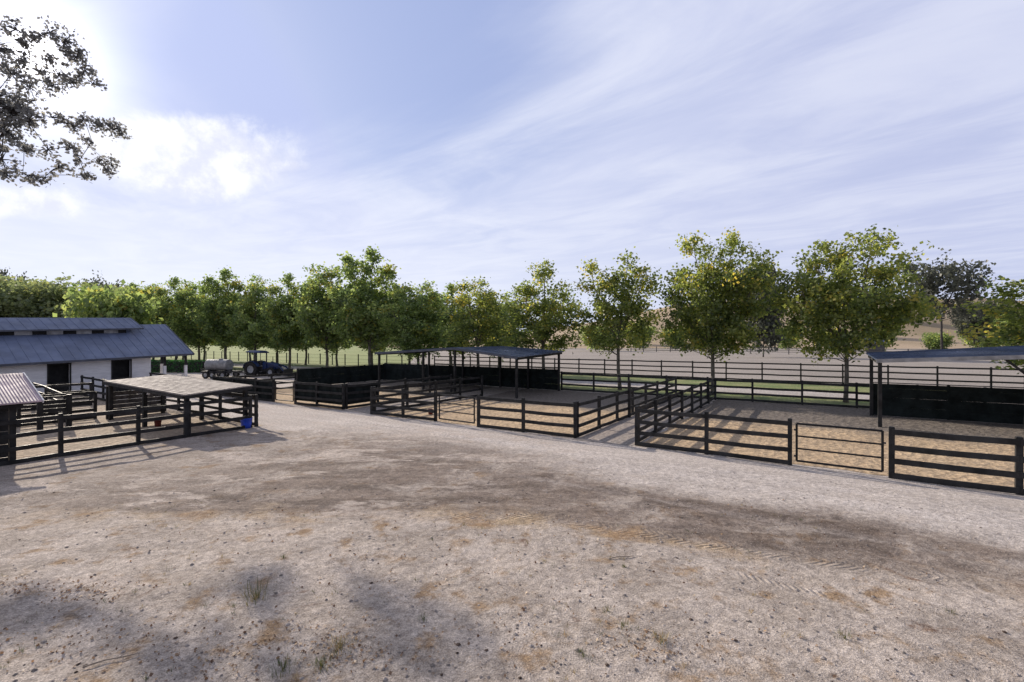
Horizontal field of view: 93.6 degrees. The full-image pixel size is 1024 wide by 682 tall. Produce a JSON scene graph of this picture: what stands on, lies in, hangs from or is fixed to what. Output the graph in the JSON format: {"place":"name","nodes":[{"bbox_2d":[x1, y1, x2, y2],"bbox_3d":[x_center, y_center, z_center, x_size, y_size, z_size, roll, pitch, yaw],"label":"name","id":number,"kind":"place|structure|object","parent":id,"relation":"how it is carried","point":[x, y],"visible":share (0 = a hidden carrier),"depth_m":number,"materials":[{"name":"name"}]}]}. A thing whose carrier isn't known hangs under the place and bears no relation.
{"place":"outdoors","nodes":[
{"label":"outdoors","id":0,"kind":"place"},
{"bbox_2d":[3,395,262,461],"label":"pen soil","id":1,"kind":"structure","parent":0,"point":[49,437],"depth_m":21.44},
{"bbox_2d":[240,417,252,428],"bbox_3d":[-12.230,3.770,22.115,0.536,0.460,0.536,0,0,0],"label":"tub","id":2,"kind":"object","parent":1,"relation":"on","point":[246,423],"visible":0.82,"depth_m":21.94,"materials":[{"name":"blue plastic"}]},
{"bbox_2d":[157,344,413,365],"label":"pasture","id":3,"kind":"structure","parent":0,"point":[352,353],"depth_m":123.73,"materials":[{"name":"green plant"}]},
{"bbox_2d":[217,380,493,409],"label":"paddock soil","id":4,"kind":"structure","parent":0,"point":[281,396],"depth_m":37.99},
{"bbox_2d":[340,387,526,413],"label":"lane","id":5,"kind":"structure","parent":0,"point":[366,409],"depth_m":33.97,"materials":[{"name":"gravel"}]},
{"bbox_2d":[0,343,1023,681],"bbox_3d":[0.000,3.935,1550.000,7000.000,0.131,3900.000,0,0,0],"label":"ground","id":6,"kind":"structure","parent":0,"point":[292,455],"depth_m":8.59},
{"bbox_2d":[0,267,28,280],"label":"oak tree","id":7,"kind":"object","parent":6,"relation":"on","point":[4,273],"visible":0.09,"depth_m":119.58,"materials":[{"name":"green plant"}]},
{"bbox_2d":[0,372,43,461],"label":"shelter","id":8,"kind":"object","parent":6,"relation":"on","point":[17,390],"visible":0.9,"depth_m":15.77,"materials":[{"name":"grey metal"}]},
{"bbox_2d":[0,275,53,317],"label":"broadleaf tree","id":9,"kind":"object","parent":6,"relation":"on","point":[3,295],"visible":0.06,"depth_m":76.76,"materials":[{"name":"green plant"}]},
{"bbox_2d":[0,269,54,299],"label":"broadleaf tree","id":10,"kind":"object","parent":6,"relation":"on","point":[23,280],"visible":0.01,"depth_m":83.56,"materials":[{"name":"green plant"}]},
{"bbox_2d":[0,272,86,317],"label":"broadleaf tree","id":11,"kind":"object","parent":6,"relation":"on","point":[21,306],"visible":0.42,"depth_m":76.31,"materials":[{"name":"green plant"}]},
{"bbox_2d":[0,382,92,412],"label":"board fence","id":12,"kind":"object","parent":6,"relation":"on","point":[62,385],"visible":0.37,"depth_m":28.98,"materials":[{"name":"black wood"}]},
{"bbox_2d":[32,382,65,421],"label":"board fence","id":13,"kind":"object","parent":6,"relation":"on","point":[46,388],"visible":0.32,"depth_m":26.26,"materials":[{"name":"black wood"}]},
{"bbox_2d":[4,391,96,426],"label":"board fence","id":14,"kind":"object","parent":6,"relation":"on","point":[93,409],"visible":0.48,"depth_m":23.48,"materials":[{"name":"black wood"}]},
{"bbox_2d":[37,394,71,429],"bbox_3d":[-21.055,3.275,22.124,0.207,1.550,1.175,0,0,39],"label":"feed rack","id":15,"kind":"object","parent":6,"relation":"on","point":[54,406],"visible":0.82,"depth_m":22.13,"materials":[{"name":"black wood"}]},
{"bbox_2d":[0,15,132,186],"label":"oak tree","id":16,"kind":"object","parent":6,"relation":"on","point":[15,111],"visible":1,"depth_m":31.72,"materials":[{"name":"green plant"}]},
{"bbox_2d":[41,291,121,317],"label":"broadleaf tree","id":17,"kind":"object","parent":6,"relation":"on","point":[47,312],"visible":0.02,"depth_m":75.48,"materials":[{"name":"green plant"}]},
{"bbox_2d":[0,401,187,465],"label":"board fence","id":18,"kind":"object","parent":6,"relation":"on","point":[61,441],"visible":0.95,"depth_m":17.22,"materials":[{"name":"black wood"}]},
{"bbox_2d":[0,317,194,392],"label":"barn","id":19,"kind":"structure","parent":6,"relation":"on","point":[48,351],"depth_m":37.14,"materials":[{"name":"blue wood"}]},
{"bbox_2d":[49,364,68,382],"bbox_3d":[-33.478,3.044,35.324,0.050,3.112,1.930,0,0,32],"label":"doorway","id":20,"kind":"structure","parent":19,"relation":"in","point":[57,373],"depth_m":35.40,"materials":[{"name":"black"}]},
{"bbox_2d":[49,382,68,391],"bbox_3d":[-33.034,3.597,35.043,0.060,1.194,1.138,0,0,32],"label":"stall door","id":21,"kind":"structure","parent":19,"relation":"in","point":[65,388],"depth_m":35.10,"materials":[{"name":"black wood"}]},
{"bbox_2d":[113,360,129,377],"bbox_3d":[-31.490,2.970,38.463,0.050,3.261,1.940,0,0,32],"label":"doorway","id":22,"kind":"structure","parent":19,"relation":"in","point":[120,368],"depth_m":38.60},
{"bbox_2d":[80,375,115,400],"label":"board fence","id":23,"kind":"object","parent":6,"relation":"on","point":[103,387],"visible":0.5,"depth_m":32.79,"materials":[{"name":"black wood"}]},
{"bbox_2d":[75,270,125,288],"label":"oak tree","id":24,"kind":"object","parent":6,"relation":"on","point":[103,284],"visible":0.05,"depth_m":146.52,"materials":[{"name":"green plant"}]},
{"bbox_2d":[82,649,138,667],"bbox_3d":[-4.917,3.902,5.907,0.547,0.031,0.111,0,0,-36],"label":"twig","id":25,"kind":"object","parent":6,"relation":"on","point":[121,656],"visible":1,"depth_m":5.89,"materials":[{"name":"wood"}]},
{"bbox_2d":[52,279,171,328],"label":"broadleaf tree","id":26,"kind":"object","parent":6,"relation":"on","point":[96,303],"visible":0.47,"depth_m":64.41,"materials":[{"name":"green plant"}]},
{"bbox_2d":[77,278,166,300],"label":"broadleaf tree","id":27,"kind":"object","parent":6,"relation":"on","point":[113,287],"depth_m":94.26,"materials":[{"name":"green plant"}]},
{"bbox_2d":[133,283,165,361],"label":"plane tree","id":28,"kind":"object","parent":6,"relation":"on","point":[147,294],"visible":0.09,"depth_m":83.80,"materials":[{"name":"green plant"}]},
{"bbox_2d":[146,275,198,361],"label":"plane tree","id":29,"kind":"object","parent":6,"relation":"on","point":[164,305],"visible":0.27,"depth_m":79.05,"materials":[{"name":"green plant"}]},
{"bbox_2d":[103,374,252,426],"bbox_3d":[-16.415,2.962,23.384,8.827,2.177,2.960,0,0,33],"label":"shelter","id":30,"kind":"object","parent":6,"relation":"on","point":[181,387],"visible":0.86,"depth_m":22.49,"materials":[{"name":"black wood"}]},
{"bbox_2d":[113,390,165,416],"bbox_3d":[-20.135,3.300,26.006,0.030,1.305,2.500,0,0,32],"label":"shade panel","id":31,"kind":"object","parent":30,"relation":"attached to","point":[126,397],"visible":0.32,"depth_m":25.67,"materials":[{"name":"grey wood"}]},
{"bbox_2d":[151,359,205,372],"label":"hedge","id":32,"kind":"object","parent":6,"relation":"on","point":[177,366],"visible":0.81,"depth_m":60.73,"materials":[{"name":"green plant"}]},
{"bbox_2d":[128,389,257,426],"bbox_3d":[-18.439,3.275,27.095,15.989,1.550,0.385,0,0,35],"label":"board fence","id":33,"kind":"object","parent":6,"relation":"on","point":[254,414],"visible":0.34,"depth_m":24.54,"materials":[{"name":"black wood"}]},
{"bbox_2d":[165,278,221,359],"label":"plane tree","id":34,"kind":"object","parent":6,"relation":"on","point":[187,330],"visible":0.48,"depth_m":74.91,"materials":[{"name":"green plant"}]},
{"bbox_2d":[185,267,246,359],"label":"plane tree","id":35,"kind":"object","parent":6,"relation":"on","point":[208,320],"visible":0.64,"depth_m":70.98,"materials":[{"name":"green plant"}]},
{"bbox_2d":[188,395,251,436],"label":"board fence","id":36,"kind":"object","parent":6,"relation":"on","point":[248,408],"visible":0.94,"depth_m":20.90,"materials":[{"name":"black wood"}]},
{"bbox_2d":[200,368,245,378],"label":"trailer","id":37,"kind":"object","parent":6,"relation":"on","point":[209,374],"visible":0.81,"depth_m":51.16,"materials":[{"name":"metal"}]},
{"bbox_2d":[204,358,233,370],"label":"water tank","id":38,"kind":"object","parent":37,"relation":"on","point":[221,363],"visible":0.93,"depth_m":51.62,"materials":[{"name":"metal"}]},
{"bbox_2d":[212,375,274,401],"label":"board fence","id":39,"kind":"object","parent":6,"relation":"on","point":[264,390],"visible":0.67,"depth_m":32.61,"materials":[{"name":"black wood"}]},
{"bbox_2d":[221,273,280,359],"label":"plane tree","id":40,"kind":"object","parent":6,"relation":"on","point":[241,317],"visible":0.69,"depth_m":66.26,"materials":[{"name":"green plant"}]},
{"bbox_2d":[234,574,277,605],"bbox_3d":[-3.942,3.809,7.365,0.604,0.229,0.671,0,0,21],"label":"weed","id":41,"kind":"object","parent":6,"relation":"on","point":[256,595],"visible":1,"depth_m":7.35,"materials":[{"name":"plant"}]},
{"bbox_2d":[235,372,296,388],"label":"board fence","id":42,"kind":"object","parent":6,"relation":"on","point":[271,375],"visible":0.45,"depth_m":39.59,"materials":[{"name":"black wood"}]},
{"bbox_2d":[243,350,296,376],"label":"tractor","id":43,"kind":"object","parent":6,"relation":"on","point":[255,367],"visible":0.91,"depth_m":54.35,"materials":[{"name":"blue paint"}]},
{"bbox_2d":[259,302,293,362],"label":"plane tree","id":44,"kind":"object","parent":6,"relation":"on","point":[277,356],"visible":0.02,"depth_m":83.86,"materials":[{"name":"green plant"}]},
{"bbox_2d":[267,655,299,678],"bbox_3d":[-2.749,3.880,5.741,0.401,0.109,0.424,0,0,0],"label":"weed","id":45,"kind":"object","parent":6,"relation":"on","point":[285,663],"visible":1,"depth_m":5.78,"materials":[{"name":"plant"}]},
{"bbox_2d":[248,271,318,368],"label":"plane tree","id":46,"kind":"object","parent":6,"relation":"on","point":[283,334],"visible":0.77,"depth_m":62.12,"materials":[{"name":"green plant"}]},
{"bbox_2d":[177,351,407,365],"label":"wire fence","id":47,"kind":"object","parent":6,"relation":"on","point":[266,359],"visible":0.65,"depth_m":86.38,"materials":[{"name":"grey metal"}]},
{"bbox_2d":[291,297,319,364],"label":"plane tree","id":48,"kind":"object","parent":6,"relation":"on","point":[305,347],"visible":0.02,"depth_m":79.12,"materials":[{"name":"green plant"}]},
{"bbox_2d":[284,261,354,367],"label":"plane tree","id":49,"kind":"object","parent":6,"relation":"on","point":[311,320],"visible":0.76,"depth_m":58.03,"materials":[{"name":"green plant"}]},
{"bbox_2d":[294,380,344,409],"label":"board fence","id":50,"kind":"object","parent":6,"relation":"on","point":[316,392],"visible":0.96,"depth_m":29.23,"materials":[{"name":"black wood"}]},
{"bbox_2d":[275,381,293,401],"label":"pipe gate","id":51,"kind":"structure","parent":50,"relation":"attached to","point":[284,388],"depth_m":31.01,"materials":[{"name":"metal"}]},
{"bbox_2d":[312,652,333,672],"bbox_3d":[-2.285,3.887,5.835,0.310,0.102,0.314,0,0,0],"label":"weed","id":52,"kind":"object","parent":6,"relation":"on","point":[321,662],"visible":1,"depth_m":5.85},
{"bbox_2d":[320,312,353,365],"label":"plane tree","id":53,"kind":"object","parent":6,"relation":"on","point":[336,351],"visible":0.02,"depth_m":75.26,"materials":[{"name":"green plant"}]},
{"bbox_2d":[297,364,383,383],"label":"board wall","id":54,"kind":"structure","parent":6,"relation":"on","point":[339,375],"depth_m":44.84,"materials":[{"name":"black wood"}]},
{"bbox_2d":[322,633,359,656],"bbox_3d":[-2.205,3.874,6.142,0.463,0.108,0.488,0,0,0],"label":"weed","id":55,"kind":"object","parent":6,"relation":"on","point":[339,646],"visible":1,"depth_m":6.17,"materials":[{"name":"plant"}]},
{"bbox_2d":[321,246,403,363],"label":"plane tree","id":56,"kind":"object","parent":6,"relation":"on","point":[363,300],"visible":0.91,"depth_m":53.79,"materials":[{"name":"green plant"}]},
{"bbox_2d":[350,334,394,363],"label":"plane tree","id":57,"kind":"object","parent":6,"relation":"on","point":[365,348],"visible":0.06,"depth_m":70.60,"materials":[{"name":"green plant"}]},
{"bbox_2d":[345,374,452,408],"bbox_3d":[-7.156,3.275,32.315,0.183,1.550,9.779,0,0,32],"label":"board fence","id":58,"kind":"object","parent":6,"relation":"on","point":[356,393],"visible":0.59,"depth_m":29.51,"materials":[{"name":"black wood"}]},
{"bbox_2d":[370,387,436,420],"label":"board fence","id":59,"kind":"object","parent":6,"relation":"on","point":[403,400],"visible":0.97,"depth_m":25.07,"materials":[{"name":"black wood"}]},
{"bbox_2d":[438,394,475,423],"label":"pipe gate","id":60,"kind":"structure","parent":59,"relation":"attached to","point":[457,404],"depth_m":23.08,"materials":[{"name":"metal"}]},
{"bbox_2d":[388,284,428,362],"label":"plane tree","id":61,"kind":"object","parent":6,"relation":"on","point":[420,293],"visible":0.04,"depth_m":66.24,"materials":[{"name":"green plant"}]},
{"bbox_2d":[376,278,458,364],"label":"plane tree","id":62,"kind":"object","parent":6,"relation":"on","point":[420,321],"visible":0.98,"depth_m":50.35,"materials":[{"name":"green plant"}]},
{"bbox_2d":[373,375,482,411],"bbox_3d":[-4.888,3.275,30.675,0.171,1.550,10.136,0,0,33],"label":"board fence","id":63,"kind":"object","parent":6,"relation":"on","point":[407,385],"visible":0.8,"depth_m":30.20,"materials":[{"name":"black wood"}]},
{"bbox_2d":[1,494,867,681],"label":"ground cover","id":64,"kind":"object","parent":6,"relation":"on","point":[21,650],"visible":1,"depth_m":7.12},
{"bbox_2d":[423,282,480,365],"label":"plane tree","id":65,"kind":"object","parent":6,"relation":"on","point":[450,296],"visible":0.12,"depth_m":62.35,"materials":[{"name":"green plant"}]},
{"bbox_2d":[375,346,563,398],"bbox_3d":[-3.700,2.245,39.778,14.406,3.610,6.951,0,0,32],"label":"paddock shelter","id":66,"kind":"object","parent":6,"relation":"on","point":[515,353],"visible":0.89,"depth_m":37.81,"materials":[{"name":"black metal"}]},
{"bbox_2d":[384,363,557,389],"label":"board wall","id":67,"kind":"structure","parent":6,"relation":"on","point":[539,378],"depth_m":42.75,"materials":[{"name":"black wood"}]},
{"bbox_2d":[437,275,522,366],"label":"plane tree","id":68,"kind":"object","parent":6,"relation":"on","point":[470,320],"visible":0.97,"depth_m":45.76,"materials":[{"name":"green plant"}]},
{"bbox_2d":[473,290,533,365],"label":"plane tree","id":69,"kind":"object","parent":6,"relation":"on","point":[506,315],"visible":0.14,"depth_m":58.24,"materials":[{"name":"green plant"}]},
{"bbox_2d":[477,395,576,437],"bbox_3d":[0.521,3.275,21.070,5.002,1.550,0.170,0,0,31],"label":"board fence","id":70,"kind":"object","parent":6,"relation":"on","point":[522,411],"visible":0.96,"depth_m":20.91,"materials":[{"name":"black wood"}]},
{"bbox_2d":[494,258,590,383],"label":"plane tree","id":71,"kind":"object","parent":6,"relation":"on","point":[545,311],"visible":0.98,"depth_m":42.10,"materials":[{"name":"green plant"}]},
{"bbox_2d":[576,324,613,350],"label":"bush","id":72,"kind":"object","parent":6,"relation":"on","point":[593,345],"visible":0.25,"depth_m":187.96,"materials":[{"name":"green plant"}]},
{"bbox_2d":[568,246,670,389],"bbox_3d":[8.768,-1.867,39.556,8.576,11.933,8.254,0,0,0],"label":"plane tree","id":73,"kind":"object","parent":6,"relation":"on","point":[627,306],"visible":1,"depth_m":38.77,"materials":[{"name":"green plant"}]},
{"bbox_2d":[576,376,676,437],"bbox_3d":[7.178,3.275,27.001,0.170,1.550,16.824,0,0,32],"label":"board fence","id":74,"kind":"object","parent":6,"relation":"on","point":[599,408],"visible":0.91,"depth_m":23.94,"materials":[{"name":"black wood"}]},
{"bbox_2d":[628,380,630,417],"bbox_3d":[6.133,3.050,25.122,0.142,2.000,0.135,0,0,32],"label":"gate post","id":75,"kind":"object","parent":6,"relation":"on","point":[629,398],"visible":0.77,"depth_m":25.08,"materials":[{"name":"black wood"}]},
{"bbox_2d":[624,325,660,349],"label":"bush","id":76,"kind":"object","parent":6,"relation":"on","point":[648,341],"visible":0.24,"depth_m":212.67,"materials":[{"name":"green plant"}]},
{"bbox_2d":[651,629,671,645],"bbox_3d":[1.944,3.875,6.285,0.316,0.088,0.353,0,0,29],"label":"weed","id":77,"kind":"object","parent":6,"relation":"on","point":[661,634],"visible":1,"depth_m":6.33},
{"bbox_2d":[658,327,686,349],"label":"bush","id":78,"kind":"object","parent":6,"relation":"on","point":[669,344],"visible":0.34,"depth_m":197.94,"materials":[{"name":"green plant"}]},
{"bbox_2d":[637,378,716,441],"bbox_3d":[9.338,3.275,25.640,0.173,1.550,16.832,0,0,32],"label":"board fence","id":79,"kind":"object","parent":6,"relation":"on","point":[681,400],"visible":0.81,"depth_m":24.31,"materials":[{"name":"black wood"}]},
{"bbox_2d":[635,406,791,464],"bbox_3d":[6.875,3.275,16.971,5.228,1.550,0.162,0,0,35],"label":"board fence","id":80,"kind":"object","parent":6,"relation":"on","point":[706,428],"visible":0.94,"depth_m":16.76,"materials":[{"name":"black wood"}]},
{"bbox_2d":[638,226,790,394],"bbox_3d":[14.896,-2.264,35.858,9.937,12.728,9.184,0,0,0],"label":"plane tree","id":81,"kind":"object","parent":6,"relation":"on","point":[705,312],"visible":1,"depth_m":34.34,"materials":[{"name":"green plant"}]},
{"bbox_2d":[434,355,1023,387],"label":"rail fence","id":82,"kind":"object","parent":6,"relation":"on","point":[937,373],"visible":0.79,"depth_m":46.01,"materials":[{"name":"black wood"}]},
{"bbox_2d":[740,259,788,356],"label":"oak tree","id":83,"kind":"object","parent":6,"relation":"on","point":[761,323],"visible":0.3,"depth_m":117.87,"materials":[{"name":"green plant"}]},
{"bbox_2d":[561,371,986,407],"bbox_3d":[18.192,3.260,30.130,33.643,1.580,0.171,0,0,32],"label":"board fence","id":84,"kind":"object","parent":6,"relation":"on","point":[856,385],"visible":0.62,"depth_m":31.66,"materials":[{"name":"black wood"}]},
{"bbox_2d":[631,346,932,355],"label":"rail fence","id":85,"kind":"object","parent":6,"relation":"on","point":[670,348],"visible":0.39,"depth_m":151.17,"materials":[{"name":"grey wood"}]},
{"bbox_2d":[774,325,804,349],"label":"bush","id":86,"kind":"object","parent":6,"relation":"on","point":[785,344],"visible":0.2,"depth_m":207.92,"materials":[{"name":"green plant"}]},
{"bbox_2d":[765,224,956,402],"bbox_3d":[21.401,-1.699,31.209,10.292,11.598,9.475,0,0,0],"label":"plane tree","id":87,"kind":"object","parent":6,"relation":"on","point":[843,300],"visible":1,"depth_m":29.96,"materials":[{"name":"green plant"}]},
{"bbox_2d":[858,338,884,351],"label":"bush","id":88,"kind":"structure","parent":6,"relation":"on","point":[882,347],"depth_m":168.00,"materials":[{"name":"green plant"}]},
{"bbox_2d":[919,330,958,348],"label":"bush","id":89,"kind":"object","parent":6,"relation":"on","point":[932,341],"visible":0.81,"depth_m":163.94,"materials":[{"name":"green plant"}]},
{"bbox_2d":[866,345,1023,426],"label":"paddock shelter","id":90,"kind":"object","parent":6,"relation":"on","point":[1007,353],"visible":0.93,"depth_m":22.23,"materials":[{"name":"grey metal"}]},
{"bbox_2d":[873,382,1023,424],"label":"board wall","id":91,"kind":"structure","parent":6,"relation":"on","point":[951,402],"depth_m":24.16,"materials":[{"name":"black wood"}]},
{"bbox_2d":[900,247,996,348],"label":"oak tree","id":92,"kind":"object","parent":6,"relation":"on","point":[933,283],"visible":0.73,"depth_m":115.05,"materials":[{"name":"green plant"}]},
{"bbox_2d":[888,426,1023,494],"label":"board fence","id":93,"kind":"object","parent":6,"relation":"on","point":[1017,474],"visible":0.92,"depth_m":13.12,"materials":[{"name":"black wood"}]},
{"bbox_2d":[794,423,885,471],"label":"pipe gate","id":94,"kind":"structure","parent":93,"relation":"attached to","point":[882,443],"depth_m":14.73,"materials":[{"name":"metal"}]},
{"bbox_2d":[947,298,1000,343],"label":"oak tree","id":95,"kind":"object","parent":6,"relation":"on","point":[958,322],"visible":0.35,"depth_m":163.80,"materials":[{"name":"green plant"}]},
{"bbox_2d":[952,319,1008,347],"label":"bush","id":96,"kind":"object","parent":6,"relation":"on","point":[976,344],"visible":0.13,"depth_m":167.97,"materials":[{"name":"green plant"}]},
{"bbox_2d":[949,275,1023,373],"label":"plane tree","id":97,"kind":"object","parent":6,"relation":"on","point":[1014,315],"visible":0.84,"depth_m":27.12,"materials":[{"name":"green plant"}]},
{"bbox_2d":[985,315,1023,346],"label":"bush","id":98,"kind":"object","parent":6,"relation":"on","point":[1010,344],"visible":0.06,"depth_m":187.59,"materials":[{"name":"green plant"}]},
{"bbox_2d":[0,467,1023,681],"bbox_3d":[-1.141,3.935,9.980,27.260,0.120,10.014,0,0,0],"label":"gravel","id":99,"kind":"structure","parent":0,"point":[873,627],"depth_m":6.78,"materials":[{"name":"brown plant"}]},
{"bbox_2d":[0,0,1023,337],"label":"sky","id":100,"kind":"structure","parent":0,"point":[457,140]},
{"bbox_2d":[14,488,1015,681],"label":"dirt clods","id":101,"kind":"object","parent":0,"point":[486,650],"visible":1,"depth_m":6.28,"materials":[{"name":"soil"}]},
{"bbox_2d":[374,389,662,433],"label":"paddock soil","id":102,"kind":"structure","parent":0,"point":[556,396],"depth_m":28.00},
{"bbox_2d":[151,357,936,392],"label":"grass strip","id":103,"kind":"object","parent":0,"point":[798,386],"depth_m":46.22,"materials":[{"name":"plant"}]},
{"bbox_2d":[232,367,869,408],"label":"grass strip","id":104,"kind":"object","parent":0,"point":[822,401],"depth_m":33.95,"materials":[{"name":"plant"}]},
{"bbox_2d":[158,360,1008,403],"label":"path","id":105,"kind":"structure","parent":0,"point":[797,393],"depth_m":39.51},
{"bbox_2d":[572,397,706,445],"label":"lane","id":106,"kind":"structure","parent":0,"point":[621,432],"depth_m":21.44,"materials":[{"name":"gravel"}]},
{"bbox_2d":[357,298,1023,348],"bbox_3d":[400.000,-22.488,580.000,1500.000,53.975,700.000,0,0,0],"label":"hill","id":107,"kind":"structure","parent":0,"point":[912,342],"depth_m":325.03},
{"bbox_2d":[980,297,1016,313],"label":"oak tree","id":108,"kind":"object","parent":107,"relation":"on","point":[994,302],"visible":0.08,"depth_m":338.02,"materials":[{"name":"green plant"}]},
{"bbox_2d":[411,348,1023,388],"bbox_3d":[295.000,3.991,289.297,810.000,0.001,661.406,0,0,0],"label":"arena","id":109,"kind":"object","parent":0,"point":[793,356],"depth_m":78.28},
{"bbox_2d":[635,400,1023,488],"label":"paddock soil","id":110,"kind":"structure","parent":0,"point":[842,416],"depth_m":19.88,"materials":[{"name":"sand"}]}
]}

